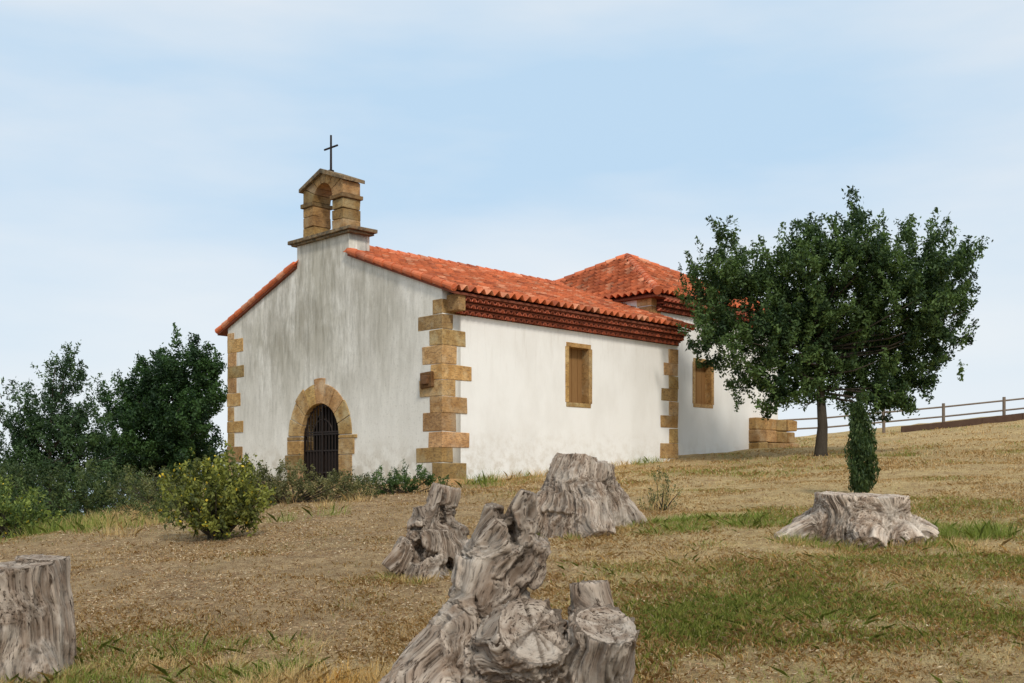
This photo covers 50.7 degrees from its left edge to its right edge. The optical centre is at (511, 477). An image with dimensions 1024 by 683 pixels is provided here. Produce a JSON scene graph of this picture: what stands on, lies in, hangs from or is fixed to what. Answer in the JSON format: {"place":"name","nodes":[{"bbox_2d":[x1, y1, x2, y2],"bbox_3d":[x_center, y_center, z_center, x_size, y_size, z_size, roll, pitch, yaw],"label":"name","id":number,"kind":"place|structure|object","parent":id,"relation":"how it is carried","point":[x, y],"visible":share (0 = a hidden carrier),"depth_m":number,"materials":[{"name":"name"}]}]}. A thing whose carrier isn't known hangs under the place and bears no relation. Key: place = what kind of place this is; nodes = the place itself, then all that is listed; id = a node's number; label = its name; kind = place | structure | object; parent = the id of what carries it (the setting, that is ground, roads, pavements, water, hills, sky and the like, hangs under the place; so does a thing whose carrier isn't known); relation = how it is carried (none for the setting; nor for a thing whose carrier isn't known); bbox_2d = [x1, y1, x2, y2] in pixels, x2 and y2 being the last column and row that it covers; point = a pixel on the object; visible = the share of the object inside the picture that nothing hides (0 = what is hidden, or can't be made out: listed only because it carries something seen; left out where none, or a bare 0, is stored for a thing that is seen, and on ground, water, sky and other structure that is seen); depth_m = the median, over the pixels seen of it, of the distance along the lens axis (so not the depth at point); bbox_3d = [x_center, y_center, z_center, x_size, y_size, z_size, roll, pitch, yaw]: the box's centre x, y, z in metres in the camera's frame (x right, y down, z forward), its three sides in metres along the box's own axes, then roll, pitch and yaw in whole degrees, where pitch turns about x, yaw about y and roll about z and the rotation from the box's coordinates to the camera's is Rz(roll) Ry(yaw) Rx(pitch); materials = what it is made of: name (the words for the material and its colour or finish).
{"place":"outdoors","nodes":[
{"label":"outdoors","id":0,"kind":"place"},
{"bbox_2d":[0,416,1023,682],"bbox_3d":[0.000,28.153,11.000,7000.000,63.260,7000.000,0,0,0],"label":"ground","id":1,"kind":"structure","parent":0,"point":[290,562],"depth_m":11.99,"materials":[{"name":"brown plant"}]},
{"bbox_2d":[0,431,7,460],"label":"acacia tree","id":2,"kind":"object","parent":1,"relation":"on","point":[2,441],"visible":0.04,"depth_m":35.24,"materials":[{"name":"green plant"}]},
{"bbox_2d":[0,474,75,537],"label":"green shrub","id":3,"kind":"object","parent":1,"relation":"on","point":[16,509],"visible":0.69,"depth_m":18.58,"materials":[{"name":"green plant"}]},
{"bbox_2d":[0,554,76,682],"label":"cut tree stump","id":4,"kind":"object","parent":1,"relation":"on","point":[37,626],"visible":0.9,"depth_m":7.25,"materials":[{"name":"grey wood"}]},
{"bbox_2d":[0,476,111,536],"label":"green shrub","id":5,"kind":"object","parent":1,"relation":"on","point":[75,509],"visible":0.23,"depth_m":23.23,"materials":[{"name":"green plant"}]},
{"bbox_2d":[0,341,130,520],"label":"acacia tree","id":6,"kind":"object","parent":1,"relation":"on","point":[69,437],"visible":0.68,"depth_m":35.85,"materials":[{"name":"green plant"}]},
{"bbox_2d":[0,457,162,519],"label":"heather shrub","id":7,"kind":"object","parent":1,"relation":"on","point":[101,497],"visible":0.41,"depth_m":25.64,"materials":[{"name":"green plant"}]},
{"bbox_2d":[107,473,185,522],"bbox_3d":[-6.569,0.389,20.070,1.804,0.991,1.033,0,0,-10],"label":"green shrub","id":8,"kind":"object","parent":1,"relation":"on","point":[154,506],"visible":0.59,"depth_m":19.99,"materials":[{"name":"green plant"}]},
{"bbox_2d":[81,322,227,495],"bbox_3d":[-13.148,-2.353,40.096,5.703,6.591,4.726,0,0,0],"label":"laurel tree","id":9,"kind":"object","parent":1,"relation":"on","point":[176,429],"visible":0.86,"depth_m":39.29,"materials":[{"name":"green plant"}]},
{"bbox_2d":[105,465,258,505],"bbox_3d":[-6.940,0.213,22.716,3.372,0.994,1.739,0,0,0],"label":"heather shrub","id":10,"kind":"object","parent":1,"relation":"on","point":[147,488],"visible":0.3,"depth_m":22.72,"materials":[{"name":"green plant"}]},
{"bbox_2d":[156,440,276,540],"bbox_3d":[-4.269,0.193,15.469,1.677,1.486,1.321,0,0,0],"label":"flowering shrub","id":11,"kind":"object","parent":1,"relation":"on","point":[215,513],"visible":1,"depth_m":15.29,"materials":[{"name":"green plant"}]},
{"bbox_2d":[232,454,381,503],"bbox_3d":[-4.383,0.049,22.266,3.323,1.148,1.352,0,0,0],"label":"heather shrub","id":12,"kind":"object","parent":1,"relation":"on","point":[284,487],"visible":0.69,"depth_m":22.17,"materials":[{"name":"green plant"}]},
{"bbox_2d":[356,459,452,495],"bbox_3d":[-2.325,-0.006,23.293,2.090,0.867,0.955,0,0,0],"label":"box shrub","id":13,"kind":"object","parent":1,"relation":"on","point":[397,478],"visible":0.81,"depth_m":23.29,"materials":[{"name":"green plant"}]},
{"bbox_2d":[382,482,469,580],"bbox_3d":[-0.777,0.648,10.833,0.841,1.218,0.838,0,0,41],"label":"hollow tree stump","id":14,"kind":"object","parent":1,"relation":"on","point":[434,540],"visible":0.59,"depth_m":10.76,"materials":[{"name":"grey wood"}]},
{"bbox_2d":[215,135,798,485],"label":"chapel","id":15,"kind":"structure","parent":1,"relation":"on","point":[349,346],"depth_m":29.40,"materials":[{"name":"paint"}]},
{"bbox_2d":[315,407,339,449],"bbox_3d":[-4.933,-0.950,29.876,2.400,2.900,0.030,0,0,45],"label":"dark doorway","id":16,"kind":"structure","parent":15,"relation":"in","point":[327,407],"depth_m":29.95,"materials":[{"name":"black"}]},
{"bbox_2d":[565,342,591,407],"bbox_3d":[1.689,-2.805,29.660,0.422,1.751,1.105,0,0,45],"label":"side window frame","id":17,"kind":"structure","parent":15,"relation":"in","point":[586,349],"depth_m":29.81,"materials":[{"name":"stone"}]},
{"bbox_2d":[692,358,713,408],"bbox_3d":[6.134,-3.101,35.548,0.422,1.603,1.202,0,0,45],"label":"chancel window frame","id":18,"kind":"structure","parent":15,"relation":"in","point":[709,376],"depth_m":35.76,"materials":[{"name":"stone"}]},
{"bbox_2d":[378,488,639,682],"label":"gnarled tree stump","id":19,"kind":"object","parent":1,"relation":"on","point":[491,621],"visible":1,"depth_m":6.11,"materials":[{"name":"grey wood"}]},
{"bbox_2d":[537,452,646,537],"bbox_3d":[0.902,0.354,14.285,1.500,1.396,1.521,0,0,44],"label":"broad tree stump","id":20,"kind":"object","parent":1,"relation":"on","point":[580,494],"visible":0.57,"depth_m":13.99,"materials":[{"name":"grey wood"}]},
{"bbox_2d":[637,463,682,510],"bbox_3d":[2.363,0.171,17.281,0.709,0.819,0.505,0,0,-26],"label":"broom shrub","id":21,"kind":"object","parent":1,"relation":"on","point":[662,494],"visible":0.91,"depth_m":17.23,"materials":[{"name":"green plant"}]},
{"bbox_2d":[673,185,992,455],"bbox_3d":[9.100,-4.339,30.701,8.928,8.032,4.997,0,0,0],"label":"holm oak tree","id":22,"kind":"object","parent":1,"relation":"on","point":[807,320],"visible":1,"depth_m":30.08,"materials":[{"name":"green plant"}]},
{"bbox_2d":[773,490,939,548],"bbox_3d":[3.951,0.562,12.297,1.646,0.832,1.362,0,0,32],"label":"tree stump","id":23,"kind":"object","parent":1,"relation":"on","point":[872,519],"visible":0.64,"depth_m":11.94,"materials":[{"name":"grey wood"}]},
{"bbox_2d":[843,392,880,492],"bbox_3d":[5.625,-0.473,17.398,0.574,1.816,0.575,0,0,0],"label":"cypress sapling","id":24,"kind":"object","parent":1,"relation":"on","point":[862,449],"visible":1,"depth_m":17.30,"materials":[{"name":"green plant"}]},
{"bbox_2d":[781,397,1023,432],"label":"wooden fence","id":25,"kind":"object","parent":1,"relation":"on","point":[1003,410],"visible":0.38,"depth_m":44.77,"materials":[{"name":"brown wood"}]},
{"bbox_2d":[901,413,1023,431],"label":"timber edging","id":26,"kind":"object","parent":1,"relation":"on","point":[985,420],"visible":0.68,"depth_m":44.14,"materials":[{"name":"brown wood"}]},
{"bbox_2d":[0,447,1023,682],"bbox_3d":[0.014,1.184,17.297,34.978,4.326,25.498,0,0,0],"label":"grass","id":27,"kind":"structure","parent":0,"point":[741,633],"depth_m":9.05,"materials":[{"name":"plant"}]},
{"bbox_2d":[0,0,1023,481],"label":"sky","id":28,"kind":"structure","parent":0,"point":[156,156],"materials":[{"name":"blue"}]}
]}

